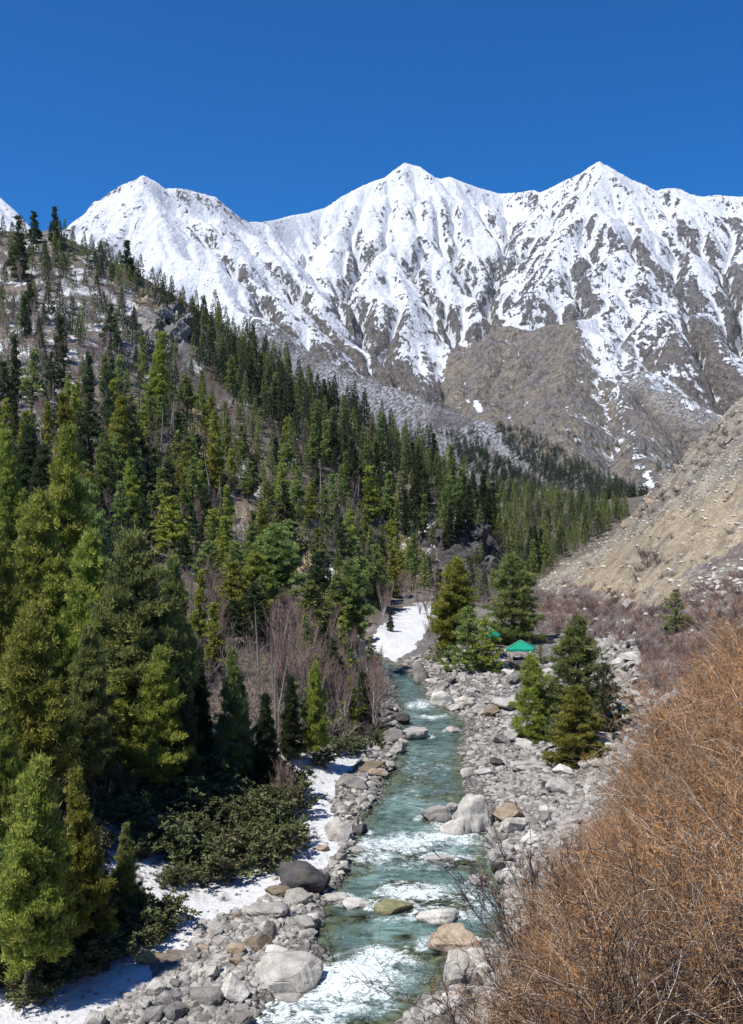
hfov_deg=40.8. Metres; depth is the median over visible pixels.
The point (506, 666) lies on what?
boulder
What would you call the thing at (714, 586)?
bare shrub
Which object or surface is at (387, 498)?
conifer tree
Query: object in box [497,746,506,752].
boulder
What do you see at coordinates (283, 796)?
rhododendron bush
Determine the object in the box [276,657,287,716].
dead conifer
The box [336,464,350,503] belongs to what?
conifer tree
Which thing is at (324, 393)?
conifer tree
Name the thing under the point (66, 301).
bare birch
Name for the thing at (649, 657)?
bare shrub
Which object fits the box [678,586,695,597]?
bare shrub
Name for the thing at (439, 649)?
conifer tree
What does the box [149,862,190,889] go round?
rhododendron bush
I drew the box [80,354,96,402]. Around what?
conifer tree
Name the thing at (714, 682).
thicket shrub
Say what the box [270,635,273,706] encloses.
dead conifer
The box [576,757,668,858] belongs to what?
thicket shrub
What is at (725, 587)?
bare shrub
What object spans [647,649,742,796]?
thicket shrub
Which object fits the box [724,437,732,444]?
rock outcrop
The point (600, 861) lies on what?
thicket shrub
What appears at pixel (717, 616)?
bare shrub
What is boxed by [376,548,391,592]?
conifer tree
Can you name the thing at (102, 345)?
bare birch
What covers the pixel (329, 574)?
conifer tree
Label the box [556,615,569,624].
bare shrub
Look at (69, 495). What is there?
conifer tree
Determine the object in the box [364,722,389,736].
rhododendron bush
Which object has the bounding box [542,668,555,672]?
boulder
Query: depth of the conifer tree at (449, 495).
312.40 m
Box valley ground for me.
[0,230,742,1023]
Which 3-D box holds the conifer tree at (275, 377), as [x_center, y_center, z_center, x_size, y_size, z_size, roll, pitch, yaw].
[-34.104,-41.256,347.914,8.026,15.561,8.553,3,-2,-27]
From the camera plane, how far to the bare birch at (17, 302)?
335.41 m
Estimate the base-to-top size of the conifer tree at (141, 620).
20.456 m
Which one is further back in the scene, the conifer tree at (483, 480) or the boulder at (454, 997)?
the conifer tree at (483, 480)
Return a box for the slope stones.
[534,399,742,639]
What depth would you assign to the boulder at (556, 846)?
73.46 m
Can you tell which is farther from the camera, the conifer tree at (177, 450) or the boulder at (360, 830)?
the conifer tree at (177, 450)
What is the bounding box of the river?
[254,647,505,1023]
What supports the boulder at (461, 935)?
in the river
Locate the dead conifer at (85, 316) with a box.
[84,294,87,321]
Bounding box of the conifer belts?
[435,420,672,499]
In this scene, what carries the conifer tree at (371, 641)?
on the valley ground
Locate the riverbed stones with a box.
[267,705,502,1023]
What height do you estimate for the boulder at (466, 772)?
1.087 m
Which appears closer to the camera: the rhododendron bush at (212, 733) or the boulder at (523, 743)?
the rhododendron bush at (212, 733)
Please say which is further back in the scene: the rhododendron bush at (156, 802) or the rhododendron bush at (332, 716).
the rhododendron bush at (332, 716)
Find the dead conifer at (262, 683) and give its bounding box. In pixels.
[261,670,263,693]
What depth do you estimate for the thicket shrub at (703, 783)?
23.42 m
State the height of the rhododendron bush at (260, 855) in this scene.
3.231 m
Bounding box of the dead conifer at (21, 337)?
[18,316,25,351]
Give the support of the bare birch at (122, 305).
on the valley ground
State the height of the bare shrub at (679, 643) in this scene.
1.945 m
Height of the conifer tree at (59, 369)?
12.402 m
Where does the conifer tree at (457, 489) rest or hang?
on the valley ground
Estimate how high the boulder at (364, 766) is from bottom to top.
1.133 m
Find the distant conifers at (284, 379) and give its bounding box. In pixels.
[0,215,623,704]
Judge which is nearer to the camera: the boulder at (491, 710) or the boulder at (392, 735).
the boulder at (392, 735)
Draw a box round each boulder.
[83,1009,107,1023]
[133,950,157,963]
[136,995,150,1009]
[142,1005,162,1022]
[145,978,166,995]
[153,987,180,1005]
[164,1001,187,1020]
[169,978,179,987]
[190,986,224,1005]
[192,961,202,970]
[198,944,208,951]
[203,962,220,978]
[207,922,221,934]
[216,912,224,918]
[221,972,251,1003]
[225,943,245,954]
[228,956,243,964]
[232,913,238,919]
[233,1008,253,1023]
[238,973,243,979]
[244,934,272,950]
[245,902,288,919]
[245,998,251,1005]
[255,951,322,997]
[263,920,276,939]
[264,885,290,896]
[265,944,287,953]
[275,992,303,1005]
[278,860,327,893]
[284,887,312,905]
[288,915,315,929]
[307,913,320,922]
[316,845,329,850]
[323,892,349,904]
[324,817,351,841]
[324,874,330,888]
[335,773,367,789]
[335,862,349,870]
[336,853,346,860]
[342,897,371,910]
[348,846,366,856]
[352,817,358,822]
[352,824,367,836]
[354,761,385,771]
[365,782,375,788]
[367,768,386,776]
[373,899,413,917]
[379,728,402,742]
[381,702,392,710]
[383,760,393,766]
[390,713,409,723]
[391,741,405,753]
[392,668,411,677]
[399,738,407,744]
[401,726,427,742]
[412,660,429,684]
[416,909,459,927]
[420,805,451,827]
[425,678,436,682]
[426,854,453,866]
[427,922,480,955]
[429,691,454,708]
[439,681,448,685]
[439,794,490,845]
[441,991,458,1003]
[443,948,469,985]
[445,726,459,735]
[446,678,455,683]
[446,802,457,811]
[447,703,463,710]
[454,696,475,706]
[460,746,473,751]
[460,767,475,777]
[467,947,485,964]
[467,972,482,987]
[468,873,489,890]
[469,690,476,696]
[472,704,490,714]
[474,768,496,775]
[476,961,493,972]
[483,695,498,703]
[484,704,500,716]
[485,828,501,847]
[487,848,512,862]
[490,757,502,764]
[490,862,504,874]
[492,697,517,709]
[492,734,509,743]
[493,802,523,820]
[494,661,509,669]
[494,870,501,882]
[496,713,504,717]
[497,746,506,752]
[499,817,528,832]
[499,841,514,851]
[500,866,525,885]
[501,669,513,674]
[504,729,517,740]
[506,673,521,683]
[508,660,527,670]
[509,914,539,933]
[512,761,546,770]
[514,844,524,850]
[515,738,533,749]
[520,830,543,844]
[528,818,538,825]
[535,775,552,787]
[539,805,548,810]
[540,810,549,821]
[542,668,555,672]
[545,777,575,793]
[545,820,556,826]
[550,843,560,850]
[551,764,573,774]
[564,815,581,823]
[578,758,601,770]
[579,731,612,751]
[582,784,593,791]
[597,641,609,652]
[602,741,615,750]
[607,634,620,645]
[609,657,623,664]
[613,644,620,649]
[620,661,634,670]
[621,598,635,610]
[622,651,642,659]
[623,639,642,644]
[626,690,643,701]
[628,677,638,683]
[635,696,646,705]
[660,693,676,706]
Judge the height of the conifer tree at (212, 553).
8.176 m
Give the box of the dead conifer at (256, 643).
[251,607,261,679]
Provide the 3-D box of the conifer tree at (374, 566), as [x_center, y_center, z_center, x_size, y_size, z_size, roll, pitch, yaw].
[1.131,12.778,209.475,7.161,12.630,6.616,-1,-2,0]
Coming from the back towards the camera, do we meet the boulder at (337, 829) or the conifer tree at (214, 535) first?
the conifer tree at (214, 535)
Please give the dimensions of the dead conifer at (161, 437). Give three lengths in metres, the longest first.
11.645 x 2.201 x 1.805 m
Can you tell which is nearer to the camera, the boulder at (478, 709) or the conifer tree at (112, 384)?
the boulder at (478, 709)
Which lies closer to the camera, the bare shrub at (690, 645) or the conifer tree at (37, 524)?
the conifer tree at (37, 524)
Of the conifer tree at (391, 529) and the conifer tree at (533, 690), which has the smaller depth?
the conifer tree at (533, 690)
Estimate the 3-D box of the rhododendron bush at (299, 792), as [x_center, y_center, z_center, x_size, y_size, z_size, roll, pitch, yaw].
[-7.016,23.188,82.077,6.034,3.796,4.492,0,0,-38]
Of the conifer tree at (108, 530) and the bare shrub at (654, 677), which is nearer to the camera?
the bare shrub at (654, 677)
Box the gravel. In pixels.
[282,937,315,954]
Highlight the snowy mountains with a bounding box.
[0,162,742,490]
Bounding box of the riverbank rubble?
[0,638,689,1023]
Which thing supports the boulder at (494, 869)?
on the valley ground
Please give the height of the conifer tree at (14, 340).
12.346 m
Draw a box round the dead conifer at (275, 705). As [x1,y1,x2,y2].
[271,662,281,739]
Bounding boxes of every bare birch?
[0,309,10,325]
[0,311,4,336]
[0,333,19,363]
[0,355,11,378]
[3,292,19,321]
[3,321,10,344]
[11,288,22,315]
[16,261,23,286]
[22,339,37,361]
[28,300,35,315]
[28,314,32,326]
[32,394,46,423]
[36,346,42,363]
[38,390,51,420]
[48,258,54,271]
[48,338,66,365]
[50,267,56,290]
[51,325,56,339]
[55,296,68,318]
[65,263,71,283]
[82,394,105,413]
[86,297,96,325]
[87,341,100,364]
[89,302,99,332]
[91,334,108,362]
[97,345,108,365]
[101,481,119,527]
[106,329,110,352]
[108,280,117,302]
[112,344,128,372]
[115,292,127,320]
[120,269,126,288]
[133,312,138,332]
[144,276,153,296]
[146,300,154,311]
[149,435,156,455]
[167,433,183,458]
[174,350,192,374]
[180,501,198,533]
[193,494,201,526]
[194,579,214,621]
[202,429,209,457]
[202,595,229,635]
[203,552,213,591]
[203,572,222,599]
[203,573,219,620]
[205,574,211,603]
[206,480,220,506]
[207,592,227,623]
[208,566,225,592]
[210,495,223,509]
[216,613,231,648]
[227,402,237,423]
[227,470,232,487]
[237,515,248,536]
[248,436,254,454]
[256,614,305,663]
[263,585,295,658]
[263,631,280,668]
[265,642,297,688]
[267,595,294,642]
[268,627,291,667]
[268,661,284,700]
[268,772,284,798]
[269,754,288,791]
[273,614,311,669]
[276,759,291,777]
[277,597,303,652]
[278,469,297,498]
[279,641,309,710]
[281,584,294,631]
[283,601,303,639]
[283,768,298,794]
[288,642,320,699]
[289,595,314,628]
[290,601,306,635]
[293,444,303,466]
[296,610,321,660]
[298,609,321,651]
[298,635,324,681]
[303,468,316,483]
[303,650,332,689]
[305,599,340,649]
[311,639,328,663]
[313,636,323,665]
[319,604,342,640]
[321,623,345,649]
[322,616,343,658]
[323,661,348,713]
[325,653,340,701]
[330,662,360,726]
[335,648,351,693]
[336,628,351,659]
[337,654,348,703]
[342,651,371,703]
[344,624,355,656]
[348,629,357,663]
[349,474,359,502]
[355,627,367,670]
[360,642,384,673]
[362,667,390,729]
[365,662,389,721]
[369,661,383,711]
[376,583,388,612]
[381,591,392,615]
[386,578,394,604]
[396,576,412,606]
[399,570,408,593]
[409,573,420,600]
[414,587,425,613]
[420,589,436,622]
[423,621,436,654]
[433,559,438,579]
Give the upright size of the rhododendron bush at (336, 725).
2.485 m
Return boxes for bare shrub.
[310,830,323,838]
[355,971,505,1023]
[421,953,528,1023]
[424,808,579,951]
[447,855,543,973]
[474,900,533,1022]
[495,824,590,909]
[534,624,552,633]
[545,615,560,622]
[545,620,566,628]
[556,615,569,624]
[565,605,581,613]
[580,606,600,615]
[581,592,592,601]
[587,628,600,636]
[596,606,615,615]
[596,629,610,638]
[597,624,612,634]
[601,606,617,615]
[608,621,621,631]
[610,633,625,643]
[619,620,638,632]
[620,607,647,620]
[621,590,639,598]
[621,633,642,646]
[623,559,644,571]
[626,571,639,581]
[626,604,647,616]
[627,611,644,621]
[628,622,653,635]
[632,631,652,647]
[632,674,650,687]
[635,617,656,625]
[635,641,653,652]
[635,644,656,657]
[635,662,648,672]
[636,546,651,557]
[638,557,657,567]
[638,645,671,657]
[638,651,654,660]
[640,635,655,645]
[641,607,660,617]
[642,654,671,670]
[642,688,660,698]
[643,602,659,613]
[643,673,668,685]
[644,626,660,636]
[647,549,657,557]
[649,601,672,613]
[649,664,672,675]
[650,554,663,564]
[650,679,675,694]
[651,649,667,659]
[652,609,671,622]
[652,632,670,641]
[652,676,672,690]
[653,631,679,643]
[653,669,668,680]
[664,642,689,652]
[666,466,678,472]
[669,658,691,673]
[670,612,695,623]
[670,644,689,655]
[671,650,690,660]
[672,632,687,642]
[672,637,688,647]
[674,618,692,631]
[675,642,709,658]
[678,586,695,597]
[678,640,702,651]
[686,595,703,605]
[687,632,707,647]
[688,599,703,609]
[691,606,714,618]
[692,580,708,591]
[692,631,720,646]
[697,597,720,607]
[698,616,724,631]
[699,460,713,466]
[700,603,722,614]
[701,579,722,591]
[704,587,725,599]
[705,609,735,621]
[707,605,725,615]
[711,594,733,605]
[712,589,732,598]
[717,572,736,583]
[717,598,742,612]
[720,576,734,585]
[720,582,742,592]
[721,610,741,624]
[725,602,742,613]
[726,568,738,577]
[726,582,741,595]
[729,593,742,607]
[729,606,742,617]
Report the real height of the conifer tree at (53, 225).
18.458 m
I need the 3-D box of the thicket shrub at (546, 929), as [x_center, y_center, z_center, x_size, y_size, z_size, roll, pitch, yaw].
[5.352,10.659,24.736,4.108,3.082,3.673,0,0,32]
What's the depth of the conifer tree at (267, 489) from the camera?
221.79 m
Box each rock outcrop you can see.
[31,312,50,324]
[37,306,60,314]
[51,312,56,322]
[66,301,78,309]
[120,341,137,361]
[127,311,143,318]
[130,316,158,333]
[134,344,153,362]
[136,288,148,297]
[138,301,151,307]
[138,307,164,322]
[139,331,156,349]
[144,293,160,306]
[153,321,166,330]
[154,342,170,357]
[155,304,175,320]
[160,325,181,342]
[168,302,185,316]
[174,313,197,326]
[174,320,197,341]
[420,539,431,547]
[424,528,447,550]
[439,544,476,563]
[453,522,485,545]
[461,566,483,575]
[463,540,482,563]
[472,573,484,583]
[476,523,491,541]
[477,562,501,573]
[482,555,497,562]
[486,535,499,549]
[488,543,503,559]
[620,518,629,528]
[644,498,653,506]
[674,485,680,492]
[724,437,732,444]
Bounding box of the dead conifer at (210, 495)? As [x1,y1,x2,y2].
[205,462,215,505]
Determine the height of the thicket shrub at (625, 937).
3.622 m
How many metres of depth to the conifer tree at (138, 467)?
179.02 m
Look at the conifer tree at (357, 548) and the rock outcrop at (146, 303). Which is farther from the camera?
the rock outcrop at (146, 303)
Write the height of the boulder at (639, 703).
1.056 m
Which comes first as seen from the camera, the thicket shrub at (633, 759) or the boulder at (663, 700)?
the thicket shrub at (633, 759)
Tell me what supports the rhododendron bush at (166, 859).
on the valley ground
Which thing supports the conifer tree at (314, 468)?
on the valley ground
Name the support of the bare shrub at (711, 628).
on the valley ground
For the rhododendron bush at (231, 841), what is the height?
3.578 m
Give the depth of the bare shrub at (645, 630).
134.97 m
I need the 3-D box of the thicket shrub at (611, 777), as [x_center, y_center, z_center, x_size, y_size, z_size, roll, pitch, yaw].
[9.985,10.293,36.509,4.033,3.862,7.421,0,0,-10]
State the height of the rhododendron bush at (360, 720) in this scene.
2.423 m
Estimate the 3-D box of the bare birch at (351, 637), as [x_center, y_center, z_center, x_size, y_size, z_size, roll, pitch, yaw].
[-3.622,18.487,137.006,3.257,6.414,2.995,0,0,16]
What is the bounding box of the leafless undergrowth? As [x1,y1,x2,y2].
[0,241,624,831]
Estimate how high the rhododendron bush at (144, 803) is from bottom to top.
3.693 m
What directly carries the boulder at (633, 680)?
on the valley ground
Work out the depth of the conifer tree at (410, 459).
338.54 m
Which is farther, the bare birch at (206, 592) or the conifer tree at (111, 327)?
the conifer tree at (111, 327)
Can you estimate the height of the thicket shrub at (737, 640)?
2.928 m
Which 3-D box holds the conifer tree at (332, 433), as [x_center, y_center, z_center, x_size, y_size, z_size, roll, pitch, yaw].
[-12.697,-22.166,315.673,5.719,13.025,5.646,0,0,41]
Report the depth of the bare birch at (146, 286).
402.22 m
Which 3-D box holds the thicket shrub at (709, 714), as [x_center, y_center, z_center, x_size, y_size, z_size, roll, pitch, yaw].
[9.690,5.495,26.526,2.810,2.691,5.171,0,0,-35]
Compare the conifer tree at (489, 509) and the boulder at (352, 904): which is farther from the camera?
the conifer tree at (489, 509)
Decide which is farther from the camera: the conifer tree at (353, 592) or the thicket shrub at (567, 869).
the conifer tree at (353, 592)
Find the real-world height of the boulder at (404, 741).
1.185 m
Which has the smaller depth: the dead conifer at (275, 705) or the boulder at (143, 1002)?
the boulder at (143, 1002)
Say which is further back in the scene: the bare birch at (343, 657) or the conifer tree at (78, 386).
the conifer tree at (78, 386)
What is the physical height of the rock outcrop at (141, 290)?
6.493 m
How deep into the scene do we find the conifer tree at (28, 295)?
343.66 m
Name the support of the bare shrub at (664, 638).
on the valley ground
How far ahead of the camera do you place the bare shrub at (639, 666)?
117.65 m
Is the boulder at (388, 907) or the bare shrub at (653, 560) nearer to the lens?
the boulder at (388, 907)
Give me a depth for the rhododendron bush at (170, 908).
60.87 m
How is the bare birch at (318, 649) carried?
on the valley ground
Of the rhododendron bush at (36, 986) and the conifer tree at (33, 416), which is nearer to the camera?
the rhododendron bush at (36, 986)
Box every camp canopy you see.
[484,627,499,646]
[506,640,534,657]
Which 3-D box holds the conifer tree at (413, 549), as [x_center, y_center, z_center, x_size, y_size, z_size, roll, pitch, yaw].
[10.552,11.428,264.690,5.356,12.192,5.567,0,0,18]
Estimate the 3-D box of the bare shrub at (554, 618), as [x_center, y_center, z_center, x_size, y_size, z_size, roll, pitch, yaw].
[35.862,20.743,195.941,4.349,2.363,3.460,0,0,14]
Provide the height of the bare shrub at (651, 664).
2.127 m
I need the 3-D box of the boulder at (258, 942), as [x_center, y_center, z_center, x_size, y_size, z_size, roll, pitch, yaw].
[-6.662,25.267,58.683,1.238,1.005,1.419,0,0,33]
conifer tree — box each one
[0,360,23,415]
[0,397,19,452]
[0,427,29,551]
[0,523,33,676]
[0,597,82,812]
[0,621,62,733]
[0,677,9,714]
[0,701,42,858]
[0,746,80,1004]
[0,843,21,977]
[3,483,72,627]
[5,215,32,281]
[5,539,20,624]
[7,334,24,377]
[7,355,21,401]
[9,399,20,436]
[10,436,18,454]
[10,442,26,497]
[13,462,24,496]
[16,347,48,402]
[16,410,30,471]
[16,423,41,503]
[17,296,31,337]
[18,278,41,313]
[19,420,96,630]
[25,443,52,544]
[26,210,43,242]
[28,400,43,436]
[36,836,95,965]
[38,401,56,445]
[41,351,59,395]
[43,433,53,461]
[46,615,72,701]
[48,206,58,244]
[49,395,60,435]
[49,524,115,694]
[50,316,69,358]
[51,342,71,388]
[51,391,78,459]
[56,621,122,784]
[62,380,71,398]
[63,766,120,938]
[65,524,199,731]
[67,476,112,589]
[68,384,87,421]
[73,410,85,446]
[74,381,82,405]
[75,394,103,466]
[75,435,100,500]
[75,461,110,525]
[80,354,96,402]
[80,667,155,778]
[81,471,103,536]
[82,457,91,468]
[90,389,115,444]
[91,431,127,514]
[92,570,117,612]
[94,369,111,418]
[97,355,109,395]
[98,304,121,348]
[98,394,132,474]
[99,358,125,397]
[100,432,126,478]
[100,523,116,561]
[101,464,121,523]
[104,354,134,406]
[105,380,119,424]
[105,480,136,545]
[105,821,147,925]
[108,392,119,427]
[115,458,151,528]
[116,464,123,490]
[119,240,137,277]
[120,643,196,798]
[125,406,141,449]
[125,422,144,471]
[128,401,149,463]
[130,422,140,456]
[131,401,151,457]
[133,497,158,546]
[134,335,149,376]
[134,450,150,499]
[134,459,147,498]
[138,331,169,414]
[138,405,153,442]
[140,523,156,565]
[143,447,171,502]
[145,399,155,438]
[149,482,181,547]
[150,467,165,515]
[150,495,194,555]
[151,394,168,433]
[154,459,179,496]
[154,550,195,700]
[160,671,205,807]
[162,445,177,474]
[163,429,182,482]
[166,366,176,404]
[169,411,184,449]
[172,451,199,500]
[175,408,188,435]
[176,373,199,414]
[176,411,188,448]
[176,435,201,479]
[178,473,189,514]
[178,535,194,575]
[180,456,206,512]
[184,502,204,543]
[185,437,206,474]
[186,539,226,594]
[187,459,206,502]
[187,633,213,720]
[188,569,209,644]
[189,644,214,755]
[190,486,217,527]
[193,433,205,466]
[193,525,205,565]
[193,569,216,606]
[194,370,205,409]
[197,507,221,540]
[199,403,212,444]
[202,410,226,482]
[202,601,226,675]
[204,520,225,556]
[206,446,222,500]
[208,396,217,431]
[210,515,239,571]
[213,644,256,777]
[214,535,229,575]
[215,561,249,620]
[216,472,234,518]
[218,506,231,539]
[219,540,244,569]
[220,417,233,453]
[220,485,234,534]
[220,546,241,592]
[222,354,238,394]
[223,598,245,638]
[225,448,239,490]
[227,335,238,373]
[231,424,250,468]
[233,581,270,647]
[237,461,259,502]
[237,549,280,617]
[238,510,261,562]
[240,524,258,563]
[240,548,253,585]
[241,356,261,397]
[241,455,261,497]
[243,522,306,616]
[244,574,271,641]
[251,692,285,784]
[253,480,275,515]
[256,354,267,394]
[256,502,268,537]
[267,371,280,413]
[268,502,288,531]
[269,379,278,419]
[269,437,280,474]
[269,463,294,511]
[270,662,288,698]
[272,442,299,476]
[274,483,303,529]
[275,387,289,426]
[277,675,309,761]
[279,417,289,447]
[280,571,300,604]
[282,518,306,557]
[282,532,296,571]
[286,381,298,421]
[286,479,308,514]
[292,580,336,648]
[292,614,315,668]
[293,465,304,505]
[294,682,303,717]
[296,552,330,595]
[299,482,321,524]
[299,660,331,766]
[302,457,324,491]
[304,478,321,516]
[304,568,323,606]
[305,423,319,462]
[306,653,328,695]
[308,528,327,564]
[311,399,321,434]
[314,412,319,446]
[314,484,337,533]
[316,416,325,459]
[317,420,332,464]
[319,379,332,416]
[319,557,332,602]
[322,637,346,693]
[324,572,352,628]
[325,617,360,671]
[326,473,340,510]
[327,422,340,460]
[328,407,336,427]
[328,514,355,570]
[330,414,341,456]
[330,557,377,636]
[335,606,351,647]
[335,677,366,728]
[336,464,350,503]
[337,436,358,481]
[338,433,347,469]
[341,509,359,555]
[342,452,353,490]
[343,434,357,468]
[344,536,367,571]
[350,445,364,484]
[353,667,380,724]
[355,607,365,645]
[357,505,377,545]
[360,445,369,480]
[361,465,381,523]
[361,543,393,602]
[363,537,385,588]
[364,636,383,670]
[372,414,386,448]
[373,417,386,457]
[373,441,382,477]
[376,535,388,566]
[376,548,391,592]
[379,471,401,519]
[382,449,396,487]
[383,471,394,512]
[385,519,403,551]
[386,547,402,597]
[386,609,394,630]
[391,548,410,587]
[392,430,402,466]
[397,537,422,572]
[399,489,411,534]
[401,441,422,478]
[403,543,419,581]
[405,447,425,481]
[407,475,426,520]
[407,533,420,571]
[413,459,422,491]
[416,468,432,507]
[418,494,428,537]
[425,555,480,660]
[426,433,437,471]
[426,634,454,662]
[431,568,442,600]
[437,491,448,529]
[437,605,490,674]
[439,458,450,496]
[440,507,456,548]
[446,475,455,518]
[447,445,456,484]
[452,498,467,539]
[453,466,465,507]
[460,474,467,511]
[461,484,476,526]
[462,615,506,673]
[467,474,481,511]
[475,551,550,644]
[478,469,487,504]
[483,488,496,534]
[489,482,497,521]
[494,493,505,532]
[507,653,556,743]
[524,527,532,556]
[529,539,539,578]
[532,525,542,572]
[534,614,618,743]
[534,644,547,663]
[538,528,546,556]
[538,684,613,768]
[539,532,550,568]
[586,662,634,739]
[657,588,694,634]
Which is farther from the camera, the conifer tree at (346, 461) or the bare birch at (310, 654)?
the conifer tree at (346, 461)
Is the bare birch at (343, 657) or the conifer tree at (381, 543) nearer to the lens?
the bare birch at (343, 657)
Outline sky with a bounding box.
[0,0,742,230]
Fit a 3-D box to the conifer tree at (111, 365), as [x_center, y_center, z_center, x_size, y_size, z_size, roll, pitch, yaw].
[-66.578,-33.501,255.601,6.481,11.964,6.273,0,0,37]
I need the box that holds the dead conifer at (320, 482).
[318,468,321,500]
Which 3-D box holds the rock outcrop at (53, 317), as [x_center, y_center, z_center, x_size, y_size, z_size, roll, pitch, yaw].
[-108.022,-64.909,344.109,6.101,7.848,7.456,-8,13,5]
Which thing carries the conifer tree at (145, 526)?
on the valley ground
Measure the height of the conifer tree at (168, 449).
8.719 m
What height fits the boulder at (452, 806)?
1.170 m
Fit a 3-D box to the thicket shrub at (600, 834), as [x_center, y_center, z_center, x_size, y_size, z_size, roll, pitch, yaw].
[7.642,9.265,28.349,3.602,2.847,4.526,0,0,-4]
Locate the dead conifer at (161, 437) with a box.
[159,416,163,454]
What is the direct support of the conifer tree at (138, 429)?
on the valley ground
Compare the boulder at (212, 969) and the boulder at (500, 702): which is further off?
the boulder at (500, 702)
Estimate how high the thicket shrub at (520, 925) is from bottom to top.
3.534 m
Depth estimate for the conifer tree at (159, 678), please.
75.46 m
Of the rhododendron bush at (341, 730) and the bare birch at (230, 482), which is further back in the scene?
the bare birch at (230, 482)
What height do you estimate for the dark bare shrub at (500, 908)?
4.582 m
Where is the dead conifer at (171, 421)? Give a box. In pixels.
[168,394,174,440]
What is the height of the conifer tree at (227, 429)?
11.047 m
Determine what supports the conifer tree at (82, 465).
on the valley ground
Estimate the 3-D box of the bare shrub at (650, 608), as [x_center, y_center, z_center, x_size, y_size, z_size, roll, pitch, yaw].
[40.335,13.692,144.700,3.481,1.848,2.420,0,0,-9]
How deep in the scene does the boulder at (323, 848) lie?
74.81 m
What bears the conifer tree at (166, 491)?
on the valley ground
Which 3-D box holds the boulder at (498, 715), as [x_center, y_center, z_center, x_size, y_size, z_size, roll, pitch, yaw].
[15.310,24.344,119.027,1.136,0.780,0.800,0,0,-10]
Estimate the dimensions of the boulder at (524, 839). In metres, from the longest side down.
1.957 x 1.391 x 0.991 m
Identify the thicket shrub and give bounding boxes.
[341,823,742,1023]
[387,825,742,1023]
[425,859,640,1013]
[425,863,680,1023]
[429,927,585,1023]
[447,939,528,1023]
[458,900,733,1023]
[466,889,569,1023]
[468,842,571,959]
[477,859,649,1023]
[479,867,597,1000]
[480,854,566,968]
[483,883,638,1021]
[486,857,601,978]
[493,898,555,1016]
[494,780,742,1023]
[495,865,589,1019]
[502,871,566,920]
[504,845,646,949]
[506,864,692,1021]
[509,884,593,972]
[510,916,575,1015]
[512,837,583,915]
[515,838,593,911]
[516,839,605,928]
[517,817,623,925]
[528,810,624,928]
[532,853,598,910]
[534,901,639,1023]
[536,794,669,935]
[537,784,667,883]
[538,790,628,864]
[540,795,619,863]
[541,815,601,890]
[541,838,638,930]
[546,789,742,1002]
[546,858,679,963]
[551,682,730,829]
[553,827,738,958]
[554,812,706,1013]
[555,815,697,927]
[558,694,700,784]
[559,740,641,848]
[562,814,607,873]
[562,880,710,1022]
[563,838,742,1023]
[563,854,720,986]
[564,764,693,929]
[565,762,687,859]
[567,737,627,815]
[567,799,742,986]
[568,739,741,905]
[569,832,667,902]
[573,797,625,854]
[573,808,741,996]
[574,727,716,854]
[575,777,732,904]
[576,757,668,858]
[576,809,609,868]
[577,796,645,864]
[577,798,635,860]
[583,719,673,827]
[583,748,646,821]
[584,862,614,941]
[588,739,679,826]
[591,675,710,775]
[592,807,742,1023]
[593,706,691,811]
[593,709,672,754]
[595,728,742,899]
[597,650,702,728]
[598,744,635,809]
[601,796,731,927]
[603,656,714,767]
[606,709,666,813]
[613,726,742,830]
[613,729,742,862]
[614,658,738,773]
[615,676,740,766]
[616,667,742,795]
[619,732,711,812]
[619,770,724,862]
[622,746,742,914]
[627,640,732,726]
[627,730,742,862]
[643,626,742,728]
[643,676,742,746]
[644,721,742,815]
[645,675,742,819]
[646,631,742,730]
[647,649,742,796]
[649,650,742,719]
[652,741,742,856]
[656,622,742,718]
[662,672,742,781]
[662,711,742,849]
[668,601,742,680]
[670,632,742,723]
[673,639,723,700]
[680,603,741,677]
[682,712,742,800]
[684,593,742,670]
[684,596,742,667]
[684,610,742,668]
[688,708,742,778]
[689,632,742,691]
[691,659,742,737]
[692,618,742,679]
[693,617,742,660]
[703,775,742,898]
[724,619,742,678]
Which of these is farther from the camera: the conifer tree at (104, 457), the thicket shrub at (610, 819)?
the conifer tree at (104, 457)
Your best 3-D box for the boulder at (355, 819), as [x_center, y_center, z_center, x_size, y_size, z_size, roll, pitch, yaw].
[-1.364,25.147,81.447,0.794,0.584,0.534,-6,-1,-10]
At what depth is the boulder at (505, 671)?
146.21 m
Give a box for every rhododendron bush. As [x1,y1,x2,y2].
[0,945,45,976]
[0,949,21,990]
[0,959,56,991]
[2,957,64,1009]
[33,940,101,987]
[48,808,66,827]
[55,796,94,818]
[57,783,127,821]
[59,763,120,799]
[60,938,120,977]
[75,916,139,964]
[80,832,108,875]
[85,896,118,920]
[91,810,120,852]
[94,774,157,829]
[105,890,146,919]
[107,916,142,948]
[117,822,169,859]
[120,791,168,814]
[122,887,202,932]
[127,895,176,950]
[129,813,184,855]
[137,779,171,813]
[141,889,163,921]
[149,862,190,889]
[151,812,202,856]
[154,807,214,834]
[155,771,218,820]
[159,856,202,883]
[161,820,234,869]
[163,849,199,866]
[176,779,220,811]
[188,795,226,840]
[190,834,245,886]
[196,744,256,789]
[197,796,247,838]
[197,815,267,861]
[198,748,247,781]
[203,849,245,873]
[205,769,258,804]
[207,747,257,778]
[208,729,217,738]
[215,771,256,805]
[224,787,275,831]
[231,826,294,877]
[233,805,283,831]
[238,777,256,790]
[238,813,304,861]
[239,778,300,815]
[245,739,257,775]
[246,768,269,787]
[252,783,283,803]
[256,769,327,815]
[257,791,311,848]
[262,827,312,855]
[269,755,317,787]
[274,776,302,800]
[280,758,294,773]
[299,699,308,709]
[301,740,320,753]
[308,747,340,767]
[322,708,344,720]
[325,714,339,734]
[326,729,358,753]
[334,721,356,739]
[343,721,359,740]
[344,735,370,755]
[348,712,372,728]
[352,719,377,736]
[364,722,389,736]
[364,728,390,748]

